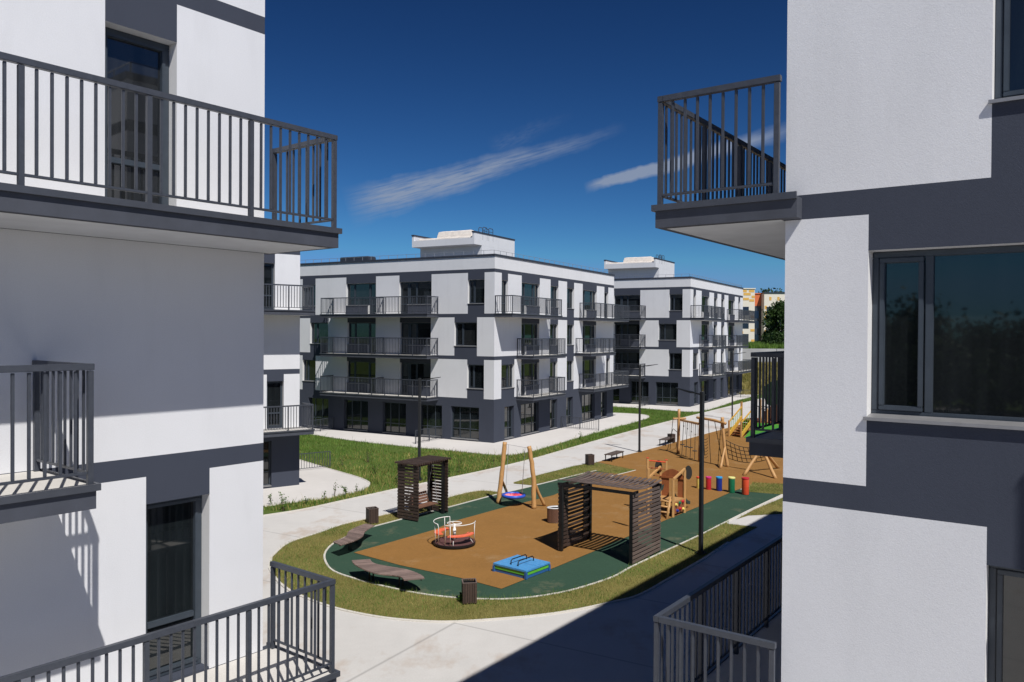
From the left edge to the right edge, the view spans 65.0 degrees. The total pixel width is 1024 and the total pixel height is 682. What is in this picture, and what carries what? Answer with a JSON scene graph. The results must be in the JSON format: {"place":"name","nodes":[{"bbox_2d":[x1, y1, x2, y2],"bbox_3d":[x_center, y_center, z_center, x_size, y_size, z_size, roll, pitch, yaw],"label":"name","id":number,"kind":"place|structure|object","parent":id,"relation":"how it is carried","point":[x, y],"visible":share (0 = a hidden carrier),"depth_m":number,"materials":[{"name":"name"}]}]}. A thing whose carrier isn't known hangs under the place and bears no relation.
{"place":"outdoors","nodes":[
{"label":"outdoors","id":0,"kind":"place"},
{"bbox_2d":[0,0,341,681],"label":"apartment building","id":1,"kind":"structure","parent":0,"point":[140,235],"depth_m":10.52,"materials":[{"name":"paint"}]},
{"bbox_2d":[105,27,168,204],"bbox_3d":[-5.088,-2.862,10.820,0.091,2.480,0.964,1,1,38],"label":"balcony door","id":2,"kind":"structure","parent":1,"relation":"in","point":[131,59],"depth_m":10.83,"materials":[{"name":"clear glass"}]},
{"bbox_2d":[146,495,201,679],"bbox_3d":[-4.800,3.426,11.294,0.091,2.480,0.924,1,1,38],"label":"balcony door","id":3,"kind":"structure","parent":1,"relation":"in","point":[173,527],"depth_m":11.34,"materials":[{"name":"clear glass"}]},
{"bbox_2d":[263,460,368,505],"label":"terrace","id":4,"kind":"structure","parent":0,"point":[316,482],"depth_m":41.81,"materials":[{"name":"concrete"}]},
{"bbox_2d":[299,451,330,468],"bbox_3d":[-11.528,7.000,46.982,1.971,0.990,0.050,0,1,-37],"label":"terrace fence","id":5,"kind":"object","parent":4,"relation":"on","point":[314,459],"visible":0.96,"depth_m":47.00,"materials":[{"name":"metal"}]},
{"bbox_2d":[309,413,648,453],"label":"terrace","id":6,"kind":"structure","parent":0,"point":[546,438],"depth_m":60.94,"materials":[{"name":"concrete"}]},
{"bbox_2d":[415,426,442,443],"bbox_3d":[-6.118,6.920,59.447,0.050,0.990,3.440,1,1,30],"label":"bike rack","id":7,"kind":"object","parent":6,"relation":"on","point":[428,433],"visible":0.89,"depth_m":59.70,"materials":[{"name":"metal"}]},
{"bbox_2d":[300,227,628,442],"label":"apartment building","id":8,"kind":"structure","parent":6,"relation":"on","point":[497,337],"depth_m":63.63,"materials":[{"name":"paint"}]},
{"bbox_2d":[303,360,315,381],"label":"window","id":9,"kind":"structure","parent":8,"relation":"in","point":[309,365],"depth_m":67.91,"materials":[{"name":"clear glass"}]},
{"bbox_2d":[310,398,327,427],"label":"shopfront window","id":10,"kind":"structure","parent":8,"relation":"in","point":[320,404],"depth_m":67.37,"materials":[{"name":"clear glass"}]},
{"bbox_2d":[310,323,327,343],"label":"window","id":11,"kind":"structure","parent":8,"relation":"in","point":[319,330],"depth_m":67.38,"materials":[{"name":"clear glass"}]},
{"bbox_2d":[345,400,367,430],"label":"shopfront window","id":12,"kind":"structure","parent":8,"relation":"in","point":[356,410],"depth_m":65.41,"materials":[{"name":"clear glass"}]},
{"bbox_2d":[347,361,368,383],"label":"window","id":13,"kind":"structure","parent":8,"relation":"in","point":[355,368],"depth_m":65.31,"materials":[{"name":"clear glass"}]},
{"bbox_2d":[346,283,369,305],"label":"window","id":14,"kind":"structure","parent":8,"relation":"in","point":[354,290],"depth_m":65.23,"materials":[{"name":"teal glass"}]},
{"bbox_2d":[347,323,369,344],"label":"window","id":15,"kind":"structure","parent":8,"relation":"in","point":[355,329],"depth_m":65.26,"materials":[{"name":"teal glass"}]},
{"bbox_2d":[369,362,375,392],"bbox_3d":[-11.122,2.896,64.547,0.794,2.480,0.091,1,1,30],"label":"balcony door","id":16,"kind":"structure","parent":8,"relation":"in","point":[372,365],"depth_m":64.61,"materials":[{"name":"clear glass"}]},
{"bbox_2d":[369,323,375,351],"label":"balcony door","id":17,"kind":"structure","parent":8,"relation":"in","point":[372,328],"depth_m":64.60,"materials":[{"name":"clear glass"}]},
{"bbox_2d":[370,283,375,313],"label":"balcony door","id":18,"kind":"structure","parent":8,"relation":"in","point":[372,285],"depth_m":64.52,"materials":[{"name":"teal glass"}]},
{"bbox_2d":[382,402,405,433],"bbox_3d":[-9.210,6.054,63.348,2.284,2.429,0.315,1,1,30],"label":"shopfront window","id":19,"kind":"structure","parent":8,"relation":"in","point":[394,413],"depth_m":63.49,"materials":[{"name":"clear glass"}]},
{"bbox_2d":[401,282,408,312],"bbox_3d":[-8.359,-3.362,62.940,0.794,2.480,0.091,1,1,30],"label":"balcony door","id":20,"kind":"structure","parent":8,"relation":"in","point":[404,285],"depth_m":62.99,"materials":[{"name":"black glass"}]},
{"bbox_2d":[401,363,409,393],"bbox_3d":[-8.330,2.928,62.958,0.794,2.480,0.091,1,1,30],"label":"balcony door","id":21,"kind":"structure","parent":8,"relation":"in","point":[405,367],"depth_m":62.98,"materials":[{"name":"black glass"}]},
{"bbox_2d":[401,323,409,353],"bbox_3d":[-8.327,-0.212,62.939,0.794,2.460,0.091,1,1,30],"label":"balcony door","id":22,"kind":"structure","parent":8,"relation":"in","point":[405,327],"depth_m":62.96,"materials":[{"name":"black glass"}]},
{"bbox_2d":[407,323,430,345],"bbox_3d":[-7.094,-0.532,62.107,2.214,1.789,0.315,1,1,30],"label":"window","id":23,"kind":"structure","parent":8,"relation":"in","point":[417,330],"depth_m":62.24,"materials":[{"name":"black glass"}]},
{"bbox_2d":[408,363,430,386],"bbox_3d":[-7.103,2.608,62.134,2.204,1.809,0.315,1,1,30],"label":"window","id":24,"kind":"structure","parent":8,"relation":"in","point":[417,370],"depth_m":62.26,"materials":[{"name":"black glass"}]},
{"bbox_2d":[407,281,431,304],"bbox_3d":[-7.078,-3.687,62.081,2.324,1.799,0.315,1,1,30],"label":"window","id":25,"kind":"structure","parent":8,"relation":"in","point":[415,288],"depth_m":62.23,"materials":[{"name":"black glass"}]},
{"bbox_2d":[421,404,441,436],"bbox_3d":[-6.159,6.089,61.614,2.064,2.429,0.315,1,1,30],"label":"shopfront window","id":26,"kind":"structure","parent":8,"relation":"in","point":[431,415],"depth_m":61.77,"materials":[{"name":"black glass"}]},
{"bbox_2d":[451,406,478,440],"bbox_3d":[-3.475,6.120,60.090,2.484,2.429,0.315,1,1,30],"label":"shopfront window","id":27,"kind":"structure","parent":8,"relation":"in","point":[465,420],"depth_m":60.24,"materials":[{"name":"black glass"}]},
{"bbox_2d":[456,322,476,346],"bbox_3d":[-3.399,-0.489,60.007,2.054,1.789,0.315,1,1,30],"label":"window","id":28,"kind":"structure","parent":8,"relation":"in","point":[466,332],"depth_m":60.15,"materials":[{"name":"black glass"}]},
{"bbox_2d":[466,365,483,389],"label":"window","id":29,"kind":"structure","parent":8,"relation":"in","point":[476,372],"depth_m":59.74,"materials":[{"name":"black glass"}]},
{"bbox_2d":[468,280,484,303],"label":"window","id":30,"kind":"structure","parent":8,"relation":"in","point":[476,287],"depth_m":59.67,"materials":[{"name":"black glass"}]},
{"bbox_2d":[502,280,505,312],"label":"balcony door","id":31,"kind":"structure","parent":8,"relation":"in","point":[503,282],"depth_m":60.28,"materials":[{"name":"black glass"}]},
{"bbox_2d":[501,364,514,388],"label":"window","id":32,"kind":"structure","parent":8,"relation":"in","point":[506,370],"depth_m":60.77,"materials":[{"name":"black glass"}]},
{"bbox_2d":[504,406,513,438],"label":"shopfront window","id":33,"kind":"structure","parent":8,"relation":"in","point":[508,410],"depth_m":61.08,"materials":[{"name":"grey glass"}]},
{"bbox_2d":[521,402,538,435],"bbox_3d":[1.334,6.118,63.661,0.315,2.429,2.984,1,1,30],"label":"shopfront window","id":34,"kind":"structure","parent":8,"relation":"in","point":[529,410],"depth_m":63.89,"materials":[{"name":"grey glass"}]},
{"bbox_2d":[524,363,538,385],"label":"window","id":35,"kind":"structure","parent":8,"relation":"in","point":[530,369],"depth_m":64.05,"materials":[{"name":"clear glass"}]},
{"bbox_2d":[524,323,539,345],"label":"window","id":36,"kind":"structure","parent":8,"relation":"in","point":[530,330],"depth_m":64.02,"materials":[{"name":"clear glass"}]},
{"bbox_2d":[524,283,539,306],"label":"window","id":37,"kind":"structure","parent":8,"relation":"in","point":[531,290],"depth_m":63.95,"materials":[{"name":"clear glass"}]},
{"bbox_2d":[550,324,555,345],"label":"window","id":38,"kind":"structure","parent":8,"relation":"in","point":[552,326],"depth_m":67.42,"materials":[{"name":"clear glass"}]},
{"bbox_2d":[550,399,557,428],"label":"shopfront window","id":39,"kind":"structure","parent":8,"relation":"in","point":[552,402],"depth_m":67.52,"materials":[{"name":"grey glass"}]},
{"bbox_2d":[566,397,571,425],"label":"shopfront window","id":40,"kind":"structure","parent":8,"relation":"in","point":[568,400],"depth_m":70.15,"materials":[{"name":"grey glass"}]},
{"bbox_2d":[582,394,594,421],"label":"shopfront window","id":41,"kind":"structure","parent":8,"relation":"in","point":[587,400],"depth_m":73.74,"materials":[{"name":"grey glass"}]},
{"bbox_2d":[584,359,595,379],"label":"window","id":42,"kind":"structure","parent":8,"relation":"in","point":[588,364],"depth_m":73.88,"materials":[{"name":"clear glass"}]},
{"bbox_2d":[584,325,595,344],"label":"window","id":43,"kind":"structure","parent":8,"relation":"in","point":[589,329],"depth_m":73.79,"materials":[{"name":"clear glass"}]},
{"bbox_2d":[584,290,596,310],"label":"window","id":44,"kind":"structure","parent":8,"relation":"in","point":[589,296],"depth_m":73.88,"materials":[{"name":"teal glass"}]},
{"bbox_2d":[601,392,606,417],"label":"shopfront window","id":45,"kind":"structure","parent":8,"relation":"in","point":[602,393],"depth_m":76.71,"materials":[{"name":"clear glass"}]},
{"bbox_2d":[561,416,598,430],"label":"terrace fence","id":46,"kind":"object","parent":6,"relation":"on","point":[579,422],"visible":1,"depth_m":67.60,"materials":[{"name":"metal"}]},
{"bbox_2d":[263,395,761,514],"bbox_3d":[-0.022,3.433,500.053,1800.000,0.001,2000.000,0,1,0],"label":"lawn","id":47,"kind":"structure","parent":0,"point":[452,471],"depth_m":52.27,"materials":[{"name":"plant"}]},
{"bbox_2d":[263,252,314,488],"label":"apartment building","id":48,"kind":"structure","parent":47,"relation":"on","point":[283,430],"depth_m":41.49,"materials":[{"name":"paint"}]},
{"bbox_2d":[263,441,270,486],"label":"shopfront window","id":49,"kind":"structure","parent":48,"relation":"in","point":[266,444],"depth_m":41.36,"materials":[{"name":"black glass"}]},
{"bbox_2d":[264,263,273,308],"bbox_3d":[-12.675,-2.795,41.181,0.928,2.389,0.088,0,1,-37],"label":"balcony door","id":50,"kind":"structure","parent":48,"relation":"in","point":[268,267],"depth_m":41.33,"materials":[{"name":"black glass"}]},
{"bbox_2d":[267,381,281,427],"bbox_3d":[-12.307,3.263,41.542,0.890,2.389,0.088,0,1,-37],"label":"balcony door","id":51,"kind":"structure","parent":48,"relation":"in","point":[274,388],"depth_m":41.59,"materials":[{"name":"black glass"}]},
{"bbox_2d":[265,460,369,506],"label":"kerb","id":52,"kind":"structure","parent":47,"relation":"on","point":[331,496],"depth_m":41.90,"materials":[{"name":"concrete"}]},
{"bbox_2d":[418,377,440,480],"bbox_3d":[-4.534,4.752,43.622,1.380,5.636,0.320,1,1,18],"label":"street lamp","id":53,"kind":"object","parent":47,"relation":"on","point":[419,417],"visible":0.71,"depth_m":43.73,"materials":[{"name":"metal"}]},
{"bbox_2d":[310,413,648,454],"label":"kerb","id":54,"kind":"structure","parent":47,"relation":"on","point":[479,453],"depth_m":58.48,"materials":[{"name":"concrete"}]},
{"bbox_2d":[263,398,761,515],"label":"kerb","id":55,"kind":"structure","parent":47,"relation":"on","point":[472,472],"depth_m":45.71,"materials":[{"name":"concrete"}]},
{"bbox_2d":[742,349,783,361],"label":"retaining wall","id":56,"kind":"structure","parent":47,"relation":"on","point":[747,355],"depth_m":133.62,"materials":[{"name":"concrete"}]},
{"bbox_2d":[263,399,782,681],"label":"path","id":57,"kind":"structure","parent":0,"point":[612,642],"depth_m":21.86,"materials":[{"name":"concrete"}]},
{"bbox_2d":[268,490,728,622],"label":"kerb","id":58,"kind":"structure","parent":57,"relation":"on","point":[525,616],"depth_m":23.48,"materials":[{"name":"concrete"}]},
{"bbox_2d":[651,0,1023,681],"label":"apartment building","id":59,"kind":"structure","parent":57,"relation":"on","point":[887,226],"depth_m":8.46,"materials":[{"name":"paint"}]},
{"bbox_2d":[863,245,1023,429],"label":"window","id":60,"kind":"structure","parent":59,"relation":"in","point":[948,324],"depth_m":8.24,"materials":[{"name":"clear glass"}]},
{"bbox_2d":[988,565,1023,681],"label":"window","id":61,"kind":"structure","parent":59,"relation":"in","point":[1006,585],"depth_m":7.96,"materials":[{"name":"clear glass"}]},
{"bbox_2d":[988,0,1023,103],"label":"window","id":62,"kind":"structure","parent":59,"relation":"in","point":[1009,17],"depth_m":7.91,"materials":[{"name":"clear glass"}]},
{"bbox_2d":[269,462,782,620],"bbox_3d":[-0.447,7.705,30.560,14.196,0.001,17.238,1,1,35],"label":"verge","id":63,"kind":"structure","parent":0,"point":[513,612],"depth_m":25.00,"materials":[{"name":"plant"}]},
{"bbox_2d":[366,506,378,523],"bbox_3d":[-5.865,7.322,33.744,0.436,0.662,0.436,0,1,-29],"label":"litter bin","id":64,"kind":"object","parent":63,"relation":"on","point":[372,514],"visible":0.99,"depth_m":33.60,"materials":[{"name":"brown wood"}]},
{"bbox_2d":[461,578,476,604],"bbox_3d":[-1.271,7.442,23.882,0.436,0.662,0.436,0,1,-9],"label":"litter bin","id":65,"kind":"object","parent":63,"relation":"on","point":[469,591],"visible":1,"depth_m":23.69,"materials":[{"name":"brown wood"}]},
{"bbox_2d":[676,387,706,554],"bbox_3d":[6.599,4.763,29.783,0.320,6.012,1.380,0,1,-37],"label":"street lamp","id":66,"kind":"object","parent":63,"relation":"on","point":[700,551],"visible":1,"depth_m":29.31,"materials":[{"name":"metal"}]},
{"bbox_2d":[264,0,787,292],"label":"sky","id":67,"kind":"structure","parent":0,"point":[534,123],"materials":[{"name":"blue"}]},
{"bbox_2d":[325,471,780,597],"bbox_3d":[2.444,7.691,34.756,11.294,0.001,22.908,1,1,37],"label":"rubber surface","id":68,"kind":"object","parent":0,"point":[609,560],"visible":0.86,"depth_m":29.93,"materials":[{"name":"green rubber"}]},
{"bbox_2d":[333,523,374,550],"bbox_3d":[-5.893,7.433,30.078,0.788,0.493,3.233,0,1,7],"label":"wave bench","id":69,"kind":"object","parent":68,"relation":"on","point":[355,534],"visible":1,"depth_m":29.85,"materials":[{"name":"brown wood"}]},
{"bbox_2d":[352,559,423,586],"bbox_3d":[-3.990,7.486,25.624,3.210,0.493,0.930,1,1,38],"label":"wave bench","id":70,"kind":"object","parent":68,"relation":"on","point":[369,565],"visible":1,"depth_m":25.54,"materials":[{"name":"brown wood"}]},
{"bbox_2d":[395,455,450,520],"bbox_3d":[-3.877,6.408,35.120,1.268,2.470,2.278,1,1,34],"label":"pergola","id":71,"kind":"object","parent":68,"relation":"on","point":[417,463],"visible":0.98,"depth_m":34.59,"materials":[{"name":"brown wood"}]},
{"bbox_2d":[405,464,437,508],"bbox_3d":[-3.939,6.251,35.162,0.712,1.862,1.460,1,1,34],"label":"bench swing","id":72,"kind":"object","parent":71,"relation":"hanging from","point":[425,504],"visible":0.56,"depth_m":35.54,"materials":[{"name":"wood"}]},
{"bbox_2d":[496,442,545,508],"bbox_3d":[0.063,6.247,38.068,1.742,2.920,3.540,0,1,-34],"label":"basket swing","id":73,"kind":"object","parent":68,"relation":"on","point":[515,495],"visible":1,"depth_m":37.23,"materials":[{"name":"wood"}]},
{"bbox_2d":[323,470,782,599],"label":"kerb","id":74,"kind":"structure","parent":68,"relation":"on","point":[324,555],"depth_m":28.75,"materials":[{"name":"concrete"}]},
{"bbox_2d":[354,422,782,588],"bbox_3d":[18.993,7.579,56.896,14.891,0.001,74.174,1,1,35],"label":"rubber surface","id":75,"kind":"object","parent":68,"relation":"on","point":[513,530],"visible":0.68,"depth_m":33.79,"materials":[{"name":"brown rubber"}]},
{"bbox_2d":[433,516,475,548],"bbox_3d":[-2.175,7.227,30.405,1.606,0.876,1.605,0,1,0],"label":"merry go round","id":76,"kind":"object","parent":75,"relation":"on","point":[453,541],"visible":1,"depth_m":30.14,"materials":[{"name":"orange metal"}]},
{"bbox_2d":[492,554,550,579],"bbox_3d":[0.325,7.498,27.064,1.435,0.468,1.344,1,1,39],"label":"sandbox","id":77,"kind":"object","parent":75,"relation":"on","point":[524,567],"visible":1,"depth_m":26.81,"materials":[{"name":"paint"}]},
{"bbox_2d":[547,505,558,522],"bbox_3d":[1.876,7.355,34.126,0.850,0.645,0.578,0,1,-17],"label":"round litter bin","id":78,"kind":"object","parent":75,"relation":"on","point":[552,514],"visible":0.54,"depth_m":33.86,"materials":[{"name":"brown wood"}]},
{"bbox_2d":[637,364,657,451],"bbox_3d":[9.174,4.552,54.486,1.380,6.012,0.320,1,1,22],"label":"street lamp","id":79,"kind":"object","parent":75,"relation":"on","point":[639,432],"visible":1,"depth_m":54.63,"materials":[{"name":"metal"}]},
{"bbox_2d":[667,409,728,468],"bbox_3d":[11.801,6.118,52.227,1.240,3.054,8.506,0,1,-12],"label":"rope climbing frame","id":80,"kind":"object","parent":75,"relation":"on","point":[722,430],"visible":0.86,"depth_m":50.33,"materials":[{"name":"brown wood"}]},
{"bbox_2d":[726,440,779,478],"bbox_3d":[14.527,6.883,46.791,3.155,1.740,4.118,0,1,0],"label":"climbing net","id":81,"kind":"object","parent":75,"relation":"on","point":[746,471],"visible":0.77,"depth_m":47.27,"materials":[{"name":"brown wood"}]},
{"bbox_2d":[557,471,661,564],"bbox_3d":[3.586,6.411,29.580,3.156,2.640,2.236,1,1,35],"label":"pergola","id":82,"kind":"object","parent":68,"relation":"on","point":[585,483],"visible":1,"depth_m":29.49,"materials":[{"name":"brown wood"}]},
{"bbox_2d":[646,457,691,518],"bbox_3d":[7.114,6.490,36.249,2.941,2.513,1.625,0,1,-43],"label":"playhouse","id":83,"kind":"object","parent":68,"relation":"on","point":[680,501],"visible":0.91,"depth_m":36.09,"materials":[{"name":"yellow paint"}]},
{"bbox_2d":[728,476,734,492],"bbox_3d":[11.142,7.283,40.811,0.361,0.791,0.358,0,1,0],"label":"play drum","id":84,"kind":"object","parent":68,"relation":"on","point":[731,484],"visible":1,"depth_m":40.68,"materials":[{"name":"green paint"}]},
{"bbox_2d":[741,477,748,494],"bbox_3d":[11.704,7.261,40.342,0.388,0.851,0.384,0,1,0],"label":"play drum","id":85,"kind":"object","parent":68,"relation":"on","point":[745,485],"visible":1,"depth_m":40.19,"materials":[{"name":"paint"}]},
{"bbox_2d":[514,462,630,484],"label":"verge","id":86,"kind":"structure","parent":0,"point":[584,471],"depth_m":46.70,"materials":[{"name":"plant"}]},
{"bbox_2d":[613,394,750,410],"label":"terrace","id":87,"kind":"structure","parent":0,"point":[714,404],"depth_m":90.41,"materials":[{"name":"concrete"}]},
{"bbox_2d":[604,255,754,406],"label":"apartment building","id":88,"kind":"structure","parent":87,"relation":"on","point":[686,333],"depth_m":92.10,"materials":[{"name":"paint"}]},
{"bbox_2d":[615,324,621,345],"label":"balcony door","id":89,"kind":"structure","parent":88,"relation":"in","point":[618,327],"depth_m":93.55,"materials":[{"name":"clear glass"}]},
{"bbox_2d":[622,352,639,368],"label":"window","id":90,"kind":"structure","parent":88,"relation":"in","point":[632,358],"depth_m":92.83,"materials":[{"name":"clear glass"}]},
{"bbox_2d":[622,324,639,339],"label":"window","id":91,"kind":"structure","parent":88,"relation":"in","point":[626,328],"depth_m":92.76,"materials":[{"name":"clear glass"}]},
{"bbox_2d":[622,295,639,310],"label":"window","id":92,"kind":"structure","parent":88,"relation":"in","point":[626,299],"depth_m":92.73,"materials":[{"name":"black glass"}]},
{"bbox_2d":[631,381,648,403],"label":"shopfront window","id":93,"kind":"structure","parent":88,"relation":"in","point":[634,384],"depth_m":92.37,"materials":[{"name":"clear glass"}]},
{"bbox_2d":[656,382,677,404],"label":"shopfront window","id":94,"kind":"structure","parent":88,"relation":"in","point":[666,392],"depth_m":90.68,"materials":[{"name":"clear glass"}]},
{"bbox_2d":[659,324,676,340],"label":"window","id":95,"kind":"structure","parent":88,"relation":"in","point":[666,331],"depth_m":90.58,"materials":[{"name":"black glass"}]},
{"bbox_2d":[668,353,681,369],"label":"window","id":96,"kind":"structure","parent":88,"relation":"in","point":[675,359],"depth_m":90.19,"materials":[{"name":"black glass"}]},
{"bbox_2d":[670,294,682,310],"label":"window","id":97,"kind":"structure","parent":88,"relation":"in","point":[676,300],"depth_m":90.10,"materials":[{"name":"black glass"}]},
{"bbox_2d":[728,380,778,437],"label":"play tower","id":98,"kind":"structure","parent":0,"point":[745,426],"depth_m":63.62,"materials":[{"name":"paint"}]},
{"bbox_2d":[737,498,782,518],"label":"verge","id":99,"kind":"structure","parent":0,"point":[773,508],"depth_m":36.86,"materials":[{"name":"plant"}]},
{"bbox_2d":[749,483,782,493],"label":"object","id":100,"kind":"structure","parent":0,"point":[762,488],"depth_m":41.90,"materials":[{"name":"plant"}]},
{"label":"upper ground","id":101,"kind":"structure","parent":0,"visible":0},
{"bbox_2d":[743,288,755,341],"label":"apartment building","id":102,"kind":"structure","parent":101,"relation":"on","point":[749,304],"depth_m":179.93,"materials":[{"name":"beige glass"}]},
{"bbox_2d":[754,293,760,341],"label":"apartment building","id":103,"kind":"structure","parent":101,"relation":"on","point":[757,336],"depth_m":181.92,"materials":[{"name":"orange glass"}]},
{"bbox_2d":[742,341,783,348],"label":"bank grass","id":104,"kind":"structure","parent":101,"relation":"on","point":[755,345],"depth_m":136.40,"materials":[{"name":"green plant"}]},
{"bbox_2d":[759,298,784,341],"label":"tree","id":105,"kind":"object","parent":101,"relation":"on","point":[777,311],"visible":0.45,"depth_m":149.62,"materials":[{"name":"green plant"}]},
{"bbox_2d":[761,292,784,340],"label":"apartment building","id":106,"kind":"structure","parent":101,"relation":"on","point":[768,299],"depth_m":179.92,"materials":[{"name":"paint"}]},
{"bbox_2d":[763,330,783,344],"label":"tree","id":107,"kind":"object","parent":101,"relation":"on","point":[777,337],"visible":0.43,"depth_m":141.02,"materials":[{"name":"green plant"}]},
{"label":"grass bank","id":108,"kind":"structure","parent":0,"visible":0},
{"bbox_2d":[737,361,777,394],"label":"bank grass","id":109,"kind":"structure","parent":108,"relation":"on","point":[746,386],"depth_m":117.81,"materials":[{"name":"green plant"}]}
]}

